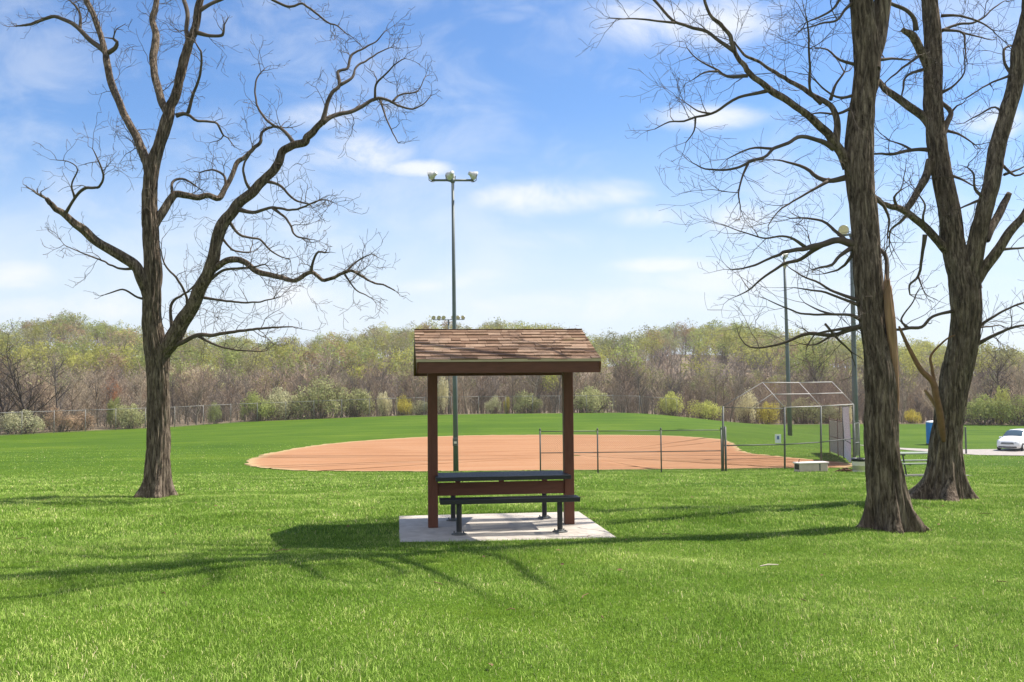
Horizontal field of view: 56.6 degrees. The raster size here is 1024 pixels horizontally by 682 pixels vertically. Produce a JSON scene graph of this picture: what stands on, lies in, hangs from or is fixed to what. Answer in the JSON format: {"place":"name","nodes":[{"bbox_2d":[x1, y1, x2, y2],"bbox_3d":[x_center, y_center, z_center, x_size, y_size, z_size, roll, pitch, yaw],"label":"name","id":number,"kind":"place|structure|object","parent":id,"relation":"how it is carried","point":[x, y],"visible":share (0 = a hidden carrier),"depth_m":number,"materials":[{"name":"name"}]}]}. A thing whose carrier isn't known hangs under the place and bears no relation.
{"place":"outdoors","nodes":[
{"label":"outdoors","id":0,"kind":"place"},
{"bbox_2d":[0,349,1023,681],"bbox_3d":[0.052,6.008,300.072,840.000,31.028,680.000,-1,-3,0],"label":"ground","id":1,"kind":"structure","parent":0,"point":[208,441],"depth_m":9.38,"materials":[{"name":"green plant"}]},
{"bbox_2d":[1,354,36,405],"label":"bare tree","id":2,"kind":"object","parent":1,"relation":"on","point":[17,377],"visible":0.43,"depth_m":114.16,"materials":[{"name":"brown wood"}]},
{"bbox_2d":[0,370,39,432],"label":"bare tree","id":3,"kind":"object","parent":1,"relation":"on","point":[7,394],"visible":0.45,"depth_m":107.73,"materials":[{"name":"plant"}]},
{"bbox_2d":[0,361,42,432],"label":"bare tree","id":4,"kind":"object","parent":1,"relation":"on","point":[2,406],"visible":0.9,"depth_m":105.41,"materials":[{"name":"brown plant"}]},
{"bbox_2d":[0,408,56,434],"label":"bush","id":5,"kind":"object","parent":1,"relation":"on","point":[17,420],"visible":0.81,"depth_m":104.10,"materials":[{"name":"green plant"}]},
{"bbox_2d":[0,319,60,432],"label":"bare tree","id":6,"kind":"object","parent":1,"relation":"on","point":[20,397],"visible":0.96,"depth_m":106.24,"materials":[{"name":"brown wood"}]},
{"bbox_2d":[32,342,80,426],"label":"bare tree","id":7,"kind":"object","parent":1,"relation":"on","point":[55,381],"visible":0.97,"depth_m":111.53,"materials":[{"name":"brown wood"}]},
{"bbox_2d":[39,405,84,431],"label":"bush","id":8,"kind":"object","parent":1,"relation":"on","point":[61,420],"visible":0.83,"depth_m":107.90,"materials":[{"name":"brown plant"}]},
{"bbox_2d":[51,362,97,415],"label":"bare tree","id":9,"kind":"object","parent":1,"relation":"on","point":[75,392],"visible":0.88,"depth_m":115.45,"materials":[{"name":"plant"}]},
{"bbox_2d":[58,347,92,373],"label":"leafing tree","id":10,"kind":"object","parent":1,"relation":"on","point":[70,350],"visible":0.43,"depth_m":230.97,"materials":[{"name":"green plant"}]},
{"bbox_2d":[62,409,97,430],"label":"bush","id":11,"kind":"object","parent":1,"relation":"on","point":[83,421],"visible":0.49,"depth_m":111.10,"materials":[{"name":"brown plant"}]},
{"bbox_2d":[72,386,103,426],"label":"bare tree","id":12,"kind":"object","parent":1,"relation":"on","point":[87,402],"visible":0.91,"depth_m":115.63,"materials":[{"name":"brown plant"}]},
{"bbox_2d":[81,366,111,426],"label":"bare tree","id":13,"kind":"object","parent":1,"relation":"on","point":[99,387],"visible":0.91,"depth_m":119.14,"materials":[{"name":"brown wood"}]},
{"bbox_2d":[103,397,126,427],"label":"bush","id":14,"kind":"object","parent":1,"relation":"on","point":[111,406],"visible":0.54,"depth_m":115.78,"materials":[{"name":"green plant"}]},
{"bbox_2d":[109,402,146,428],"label":"bush","id":15,"kind":"object","parent":1,"relation":"on","point":[123,414],"visible":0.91,"depth_m":113.47,"materials":[{"name":"green plant"}]},
{"bbox_2d":[113,368,142,410],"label":"bare tree","id":16,"kind":"object","parent":1,"relation":"on","point":[126,382],"visible":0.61,"depth_m":122.40,"materials":[{"name":"plant"}]},
{"bbox_2d":[120,362,170,426],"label":"bare tree","id":17,"kind":"object","parent":1,"relation":"on","point":[140,392],"visible":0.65,"depth_m":117.19,"materials":[{"name":"brown wood"}]},
{"bbox_2d":[169,369,184,420],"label":"bare tree","id":18,"kind":"object","parent":1,"relation":"on","point":[172,388],"visible":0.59,"depth_m":124.32,"materials":[{"name":"brown wood"}]},
{"bbox_2d":[170,356,196,424],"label":"bare tree","id":19,"kind":"object","parent":1,"relation":"on","point":[182,397],"visible":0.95,"depth_m":120.89,"materials":[{"name":"brown plant"}]},
{"bbox_2d":[177,377,213,424],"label":"bare tree","id":20,"kind":"object","parent":1,"relation":"on","point":[198,396],"visible":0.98,"depth_m":120.83,"materials":[{"name":"plant"}]},
{"bbox_2d":[186,360,226,422],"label":"bare tree","id":21,"kind":"object","parent":1,"relation":"on","point":[204,395],"visible":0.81,"depth_m":126.11,"materials":[{"name":"grey plant"}]},
{"bbox_2d":[205,401,223,423],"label":"bush","id":22,"kind":"object","parent":1,"relation":"on","point":[214,417],"visible":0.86,"depth_m":122.60,"materials":[{"name":"green plant"}]},
{"bbox_2d":[2,0,439,498],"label":"bare tree","id":23,"kind":"object","parent":1,"relation":"on","point":[160,346],"visible":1,"depth_m":20.81,"materials":[{"name":"brown plant"}]},
{"bbox_2d":[216,382,241,415],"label":"bare tree","id":24,"kind":"object","parent":1,"relation":"on","point":[234,392],"visible":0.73,"depth_m":134.23,"materials":[{"name":"plant"}]},
{"bbox_2d":[236,371,253,420],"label":"bare tree","id":25,"kind":"object","parent":1,"relation":"on","point":[245,386],"visible":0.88,"depth_m":129.88,"materials":[{"name":"brown wood"}]},
{"bbox_2d":[237,389,280,421],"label":"bush","id":26,"kind":"object","parent":1,"relation":"on","point":[263,407],"visible":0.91,"depth_m":127.97,"materials":[{"name":"green plant"}]},
{"bbox_2d":[249,359,280,401],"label":"bare tree","id":27,"kind":"object","parent":1,"relation":"on","point":[264,388],"visible":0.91,"depth_m":132.19,"materials":[{"name":"brown wood"}]},
{"bbox_2d":[242,383,302,420],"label":"bush","id":28,"kind":"object","parent":1,"relation":"on","point":[280,395],"visible":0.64,"depth_m":131.17,"materials":[{"name":"green plant"}]},
{"bbox_2d":[284,375,353,418],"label":"bush","id":29,"kind":"object","parent":1,"relation":"on","point":[321,394],"visible":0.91,"depth_m":131.11,"materials":[{"name":"green plant"}]},
{"bbox_2d":[304,349,343,408],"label":"bare tree","id":30,"kind":"object","parent":1,"relation":"on","point":[329,365],"visible":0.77,"depth_m":137.13,"materials":[{"name":"brown wood"}]},
{"bbox_2d":[323,372,349,417],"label":"bare tree","id":31,"kind":"object","parent":1,"relation":"on","point":[340,381],"visible":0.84,"depth_m":132.35,"materials":[{"name":"brown wood"}]},
{"bbox_2d":[0,395,676,434],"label":"chain link fence","id":32,"kind":"object","parent":1,"relation":"on","point":[231,419],"visible":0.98,"depth_m":127.56,"materials":[{"name":"metal"}]},
{"bbox_2d":[328,384,378,416],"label":"bush","id":33,"kind":"object","parent":1,"relation":"on","point":[363,404],"visible":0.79,"depth_m":133.34,"materials":[{"name":"green plant"}]},
{"bbox_2d":[359,370,379,415],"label":"bare tree","id":34,"kind":"object","parent":1,"relation":"on","point":[365,388],"visible":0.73,"depth_m":142.20,"materials":[{"name":"grey plant"}]},
{"bbox_2d":[374,392,397,415],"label":"bush","id":35,"kind":"object","parent":1,"relation":"on","point":[383,406],"visible":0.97,"depth_m":132.45,"materials":[{"name":"green plant"}]},
{"bbox_2d":[385,336,413,372],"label":"leafing tree","id":36,"kind":"object","parent":1,"relation":"on","point":[399,345],"visible":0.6,"depth_m":275.10,"materials":[{"name":"green plant"}]},
{"bbox_2d":[388,374,410,413],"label":"bare tree","id":37,"kind":"object","parent":1,"relation":"on","point":[397,387],"visible":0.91,"depth_m":135.28,"materials":[{"name":"plant"}]},
{"bbox_2d":[392,393,413,415],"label":"bush","id":38,"kind":"object","parent":1,"relation":"on","point":[401,407],"visible":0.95,"depth_m":133.85,"materials":[{"name":"yellow plant"}]},
{"bbox_2d":[405,374,426,413],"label":"bare tree","id":39,"kind":"object","parent":1,"relation":"on","point":[415,390],"visible":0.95,"depth_m":135.20,"materials":[{"name":"plant"}]},
{"bbox_2d":[407,398,426,414],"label":"bush","id":40,"kind":"object","parent":1,"relation":"on","point":[420,410],"visible":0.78,"depth_m":134.22,"materials":[{"name":"green plant"}]},
{"bbox_2d":[437,376,450,414],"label":"bush","id":41,"kind":"object","parent":1,"relation":"on","point":[443,392],"visible":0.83,"depth_m":134.75,"materials":[{"name":"green plant"}]},
{"bbox_2d":[431,315,464,413],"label":"sports light pole","id":42,"kind":"object","parent":1,"relation":"on","point":[444,317],"visible":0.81,"depth_m":142.22,"materials":[{"name":"grey metal"}]},
{"bbox_2d":[427,171,477,471],"bbox_3d":[-2.686,-0.807,43.668,2.332,14.174,0.536,0,-3,-3],"label":"sports light pole","id":43,"kind":"object","parent":1,"relation":"on","point":[450,176],"visible":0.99,"depth_m":43.71,"materials":[{"name":"grey metal"}]},
{"bbox_2d":[444,376,476,402],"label":"bare tree","id":44,"kind":"object","parent":1,"relation":"on","point":[458,387],"visible":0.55,"depth_m":137.42,"materials":[{"name":"plant"}]},
{"bbox_2d":[457,376,478,413],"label":"bare tree","id":45,"kind":"object","parent":1,"relation":"on","point":[464,391],"visible":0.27,"depth_m":139.65,"materials":[{"name":"brown wood"}]},
{"bbox_2d":[483,395,501,413],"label":"bush","id":46,"kind":"object","parent":1,"relation":"on","point":[491,408],"visible":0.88,"depth_m":135.41,"materials":[{"name":"green plant"}]},
{"bbox_2d":[399,512,613,541],"bbox_3d":[-0.179,2.592,13.023,2.720,0.120,2.550,0,-3,-7],"label":"concrete pad","id":47,"kind":"object","parent":1,"relation":"on","point":[505,526],"visible":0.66,"depth_m":12.79,"materials":[{"name":"grey concrete"}]},
{"bbox_2d":[446,494,550,520],"bbox_3d":[-0.187,2.334,13.680,1.820,0.461,0.270,0,-3,-7],"label":"bench","id":48,"kind":"object","parent":47,"relation":"on","point":[543,516],"visible":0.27,"depth_m":13.66,"materials":[{"name":"black metal"}]},
{"bbox_2d":[413,329,600,527],"bbox_3d":[-0.171,1.183,13.115,2.335,2.704,2.596,0,-3,-7],"label":"picnic shelter","id":49,"kind":"object","parent":47,"relation":"on","point":[565,353],"visible":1,"depth_m":12.83,"materials":[{"name":"brown wood"}]},
{"bbox_2d":[435,470,570,482],"bbox_3d":[-0.145,1.880,13.063,1.820,0.108,0.740,0,-3,-7],"label":"picnic table","id":50,"kind":"object","parent":49,"relation":"on","point":[500,476],"visible":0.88,"depth_m":12.79,"materials":[{"name":"black plastic"}]},
{"bbox_2d":[439,495,579,535],"bbox_3d":[-0.029,2.266,12.351,1.820,0.461,0.270,0,-3,-7],"label":"bench","id":51,"kind":"object","parent":47,"relation":"on","point":[458,502],"visible":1,"depth_m":12.27,"materials":[{"name":"black plastic"}]},
{"bbox_2d":[0,308,1023,431],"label":"leafing wood","id":52,"kind":"object","parent":1,"relation":"on","point":[132,339],"visible":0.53,"depth_m":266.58,"materials":[{"name":"green plant"}]},
{"bbox_2d":[508,389,549,413],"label":"bush","id":53,"kind":"object","parent":1,"relation":"on","point":[522,402],"visible":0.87,"depth_m":135.87,"materials":[{"name":"green plant"}]},
{"bbox_2d":[520,375,544,412],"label":"bare tree","id":54,"kind":"object","parent":1,"relation":"on","point":[534,384],"visible":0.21,"depth_m":138.09,"materials":[{"name":"brown wood"}]},
{"bbox_2d":[539,375,561,412],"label":"bare tree","id":55,"kind":"object","parent":1,"relation":"on","point":[557,388],"visible":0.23,"depth_m":137.77,"materials":[{"name":"brown wood"}]},
{"bbox_2d":[560,384,615,412],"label":"bush","id":56,"kind":"object","parent":1,"relation":"on","point":[580,401],"visible":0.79,"depth_m":136.58,"materials":[{"name":"green plant"}]},
{"bbox_2d":[598,345,626,378],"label":"leafing tree","id":57,"kind":"object","parent":1,"relation":"on","point":[608,352],"visible":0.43,"depth_m":261.58,"materials":[{"name":"green plant"}]},
{"bbox_2d":[607,350,641,412],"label":"bare tree","id":58,"kind":"object","parent":1,"relation":"on","point":[622,375],"visible":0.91,"depth_m":146.31,"materials":[{"name":"brown wood"}]},
{"bbox_2d":[539,427,722,472],"bbox_3d":[5.168,4.767,40.567,8.182,2.222,0.167,0,-3,-11],"label":"chain link fence","id":59,"kind":"object","parent":1,"relation":"on","point":[660,446],"visible":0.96,"depth_m":40.62,"materials":[{"name":"grey metal"}]},
{"bbox_2d":[630,362,650,413],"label":"bare tree","id":60,"kind":"object","parent":1,"relation":"on","point":[639,385],"visible":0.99,"depth_m":139.29,"materials":[{"name":"grey plant"}]},
{"bbox_2d":[634,331,663,376],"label":"leafing tree","id":61,"kind":"object","parent":1,"relation":"on","point":[653,343],"visible":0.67,"depth_m":289.51,"materials":[{"name":"green plant"}]},
{"bbox_2d":[647,365,667,414],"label":"bare tree","id":62,"kind":"object","parent":1,"relation":"on","point":[662,377],"visible":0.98,"depth_m":144.40,"materials":[{"name":"plant"}]},
{"bbox_2d":[656,330,683,374],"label":"leafing tree","id":63,"kind":"object","parent":1,"relation":"on","point":[673,343],"visible":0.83,"depth_m":300.08,"materials":[{"name":"green plant"}]},
{"bbox_2d":[653,391,692,416],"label":"bush","id":64,"kind":"object","parent":1,"relation":"on","point":[671,395],"visible":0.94,"depth_m":139.90,"materials":[{"name":"green plant"}]},
{"bbox_2d":[680,378,698,417],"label":"bare tree","id":65,"kind":"object","parent":1,"relation":"on","point":[688,392],"visible":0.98,"depth_m":144.04,"materials":[{"name":"plant"}]},
{"bbox_2d":[687,325,712,362],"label":"leafing tree","id":66,"kind":"object","parent":1,"relation":"on","point":[703,330],"visible":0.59,"depth_m":340.23,"materials":[{"name":"green plant"}]},
{"bbox_2d":[684,399,731,420],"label":"bush","id":67,"kind":"object","parent":1,"relation":"on","point":[708,411],"visible":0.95,"depth_m":140.89,"materials":[{"name":"green plant"}]},
{"bbox_2d":[698,364,728,419],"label":"bare tree","id":68,"kind":"object","parent":1,"relation":"on","point":[714,389],"visible":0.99,"depth_m":142.72,"materials":[{"name":"plant"}]},
{"bbox_2d":[718,366,752,421],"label":"bare tree","id":69,"kind":"object","parent":1,"relation":"on","point":[737,392],"visible":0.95,"depth_m":142.56,"materials":[{"name":"brown wood"}]},
{"bbox_2d":[730,387,759,423],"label":"bush","id":70,"kind":"object","parent":1,"relation":"on","point":[742,404],"visible":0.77,"depth_m":143.97,"materials":[{"name":"beige plant"}]},
{"bbox_2d":[576,0,947,533],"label":"bare tree","id":71,"kind":"object","parent":1,"relation":"on","point":[888,506],"visible":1,"depth_m":12.88,"materials":[{"name":"brown plant"}]},
{"bbox_2d":[751,401,782,423],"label":"bush","id":72,"kind":"object","parent":1,"relation":"on","point":[768,412],"visible":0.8,"depth_m":143.89,"materials":[{"name":"yellow plant"}]},
{"bbox_2d":[782,253,791,435],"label":"sports light pole","id":73,"kind":"object","parent":1,"relation":"on","point":[788,386],"visible":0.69,"depth_m":89.89,"materials":[{"name":"green metal"}]},
{"bbox_2d":[722,382,853,470],"bbox_3d":[12.664,4.054,43.893,8.306,4.343,1.189,1,-3,-33],"label":"backstop","id":74,"kind":"object","parent":1,"relation":"on","point":[844,401],"visible":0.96,"depth_m":43.75,"materials":[{"name":"grey metal"}]},
{"bbox_2d":[777,395,832,423],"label":"bush","id":75,"kind":"object","parent":1,"relation":"on","point":[800,417],"visible":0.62,"depth_m":144.72,"materials":[{"name":"green plant"}]},
{"bbox_2d":[793,459,828,471],"bbox_3d":[12.675,5.262,40.283,1.420,0.564,0.520,0,-3,-14],"label":"storage box","id":76,"kind":"object","parent":1,"relation":"on","point":[812,466],"visible":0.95,"depth_m":40.06,"materials":[{"name":"grey plastic"}]},
{"bbox_2d":[802,370,829,423],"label":"bare tree","id":77,"kind":"object","parent":1,"relation":"on","point":[817,392],"visible":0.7,"depth_m":145.23,"materials":[{"name":"plant"}]},
{"bbox_2d":[794,347,845,408],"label":"bare tree","id":78,"kind":"object","parent":1,"relation":"on","point":[808,363],"visible":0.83,"depth_m":150.87,"materials":[{"name":"brown wood"}]},
{"bbox_2d":[817,403,841,423],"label":"bush","id":79,"kind":"object","parent":1,"relation":"on","point":[829,412],"visible":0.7,"depth_m":145.34,"materials":[{"name":"green plant"}]},
{"bbox_2d":[817,360,843,423],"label":"bare tree","id":80,"kind":"object","parent":1,"relation":"on","point":[829,389],"visible":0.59,"depth_m":146.82,"materials":[{"name":"brown plant"}]},
{"bbox_2d":[818,368,851,422],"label":"bare tree","id":81,"kind":"object","parent":1,"relation":"on","point":[838,380],"visible":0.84,"depth_m":144.73,"materials":[{"name":"brown wood"}]},
{"bbox_2d":[829,417,842,455],"bbox_3d":[18.029,5.411,52.788,0.095,2.328,5.171,-1,-3,10],"label":"chain link fence","id":82,"kind":"object","parent":1,"relation":"on","point":[833,430],"visible":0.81,"depth_m":52.87,"materials":[{"name":"grey metal"}]},
{"bbox_2d":[842,405,850,462],"bbox_3d":[16.933,4.754,48.034,0.098,3.111,4.832,-1,-3,15],"label":"windscreen panel","id":83,"kind":"object","parent":1,"relation":"on","point":[845,426],"visible":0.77,"depth_m":47.96,"materials":[{"name":"grey fabric"}]},
{"bbox_2d":[837,225,858,455],"bbox_3d":[19.192,0.062,53.042,1.636,13.198,0.509,-2,-3,22],"label":"sports light pole","id":84,"kind":"object","parent":1,"relation":"on","point":[842,229],"visible":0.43,"depth_m":52.92,"materials":[{"name":"green metal"}]},
{"bbox_2d":[836,341,863,394],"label":"leafing tree","id":85,"kind":"object","parent":1,"relation":"on","point":[843,351],"visible":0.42,"depth_m":255.31,"materials":[{"name":"green plant"}]},
{"bbox_2d":[854,420,859,457],"bbox_3d":[17.306,5.133,47.646,0.088,2.293,0.932,-2,-3,34],"label":"chain link fence","id":86,"kind":"object","parent":1,"relation":"on","point":[857,440],"visible":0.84,"depth_m":47.67,"materials":[{"name":"grey metal"}]},
{"bbox_2d":[851,457,864,471],"bbox_3d":[14.186,5.087,38.789,0.644,0.615,0.644,-1,-3,0],"label":"trash can","id":87,"kind":"object","parent":1,"relation":"on","point":[858,464],"visible":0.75,"depth_m":38.54,"materials":[{"name":"white paint"}]},
{"bbox_2d":[901,408,923,423],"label":"bush","id":88,"kind":"object","parent":1,"relation":"on","point":[909,417],"visible":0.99,"depth_m":140.04,"materials":[{"name":"yellow plant"}]},
{"bbox_2d":[899,366,926,423],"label":"bare tree","id":89,"kind":"object","parent":1,"relation":"on","point":[905,404],"visible":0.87,"depth_m":139.77,"materials":[{"name":"brown wood"}]},
{"bbox_2d":[864,474,969,476],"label":"concrete slab","id":90,"kind":"structure","parent":1,"relation":"on","point":[915,475],"depth_m":31.91,"materials":[{"name":"grey concrete"}]},
{"bbox_2d":[900,452,927,474],"bbox_3d":[14.061,4.235,32.827,1.830,0.768,1.640,0,-3,-3],"label":"picnic table","id":91,"kind":"object","parent":90,"relation":"on","point":[903,454],"visible":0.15,"depth_m":32.46,"materials":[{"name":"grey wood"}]},
{"bbox_2d":[903,344,932,391],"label":"leafing tree","id":92,"kind":"object","parent":1,"relation":"on","point":[910,360],"visible":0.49,"depth_m":234.79,"materials":[{"name":"green plant"}]},
{"bbox_2d":[841,0,1023,501],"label":"bare tree","id":93,"kind":"object","parent":1,"relation":"on","point":[968,266],"visible":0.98,"depth_m":17.28,"materials":[{"name":"brown plant"}]},
{"bbox_2d":[965,391,1009,424],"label":"bush","id":94,"kind":"object","parent":1,"relation":"on","point":[987,406],"visible":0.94,"depth_m":129.62,"materials":[{"name":"green plant"}]},
{"bbox_2d":[977,342,1022,417],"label":"bare tree","id":95,"kind":"object","parent":1,"relation":"on","point":[997,371],"visible":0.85,"depth_m":138.18,"materials":[{"name":"plant"}]},
{"bbox_2d":[990,384,1015,424],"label":"tree","id":96,"kind":"object","parent":1,"relation":"on","point":[999,395],"visible":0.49,"depth_m":130.62,"materials":[{"name":"green plant"}]},
{"bbox_2d":[998,393,1023,425],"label":"bush","id":97,"kind":"object","parent":1,"relation":"on","point":[1013,412],"visible":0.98,"depth_m":127.88,"materials":[{"name":"green plant"}]},
{"bbox_2d":[1005,358,1023,409],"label":"bare tree","id":98,"kind":"object","parent":1,"relation":"on","point":[1019,381],"visible":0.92,"depth_m":129.42,"materials":[{"name":"brown wood"}]},
{"bbox_2d":[0,0,1023,371],"label":"sky","id":99,"kind":"structure","parent":0,"point":[561,220],"materials":[{"name":"blue"}]},
{"bbox_2d":[245,435,851,470],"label":"infield dirt","id":100,"kind":"structure","parent":0,"point":[495,452],"depth_m":54.19,"materials":[{"name":"soil"}]},
{"bbox_2d":[863,445,1023,454],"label":"gravel path","id":101,"kind":"structure","parent":0,"point":[995,451],"depth_m":81.18,"materials":[{"name":"grey gravel"}]},
{"bbox_2d":[997,429,1023,450],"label":"parked car","id":102,"kind":"object","parent":101,"relation":"on","point":[1012,438],"visible":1,"depth_m":82.25,"materials":[{"name":"white paint"}]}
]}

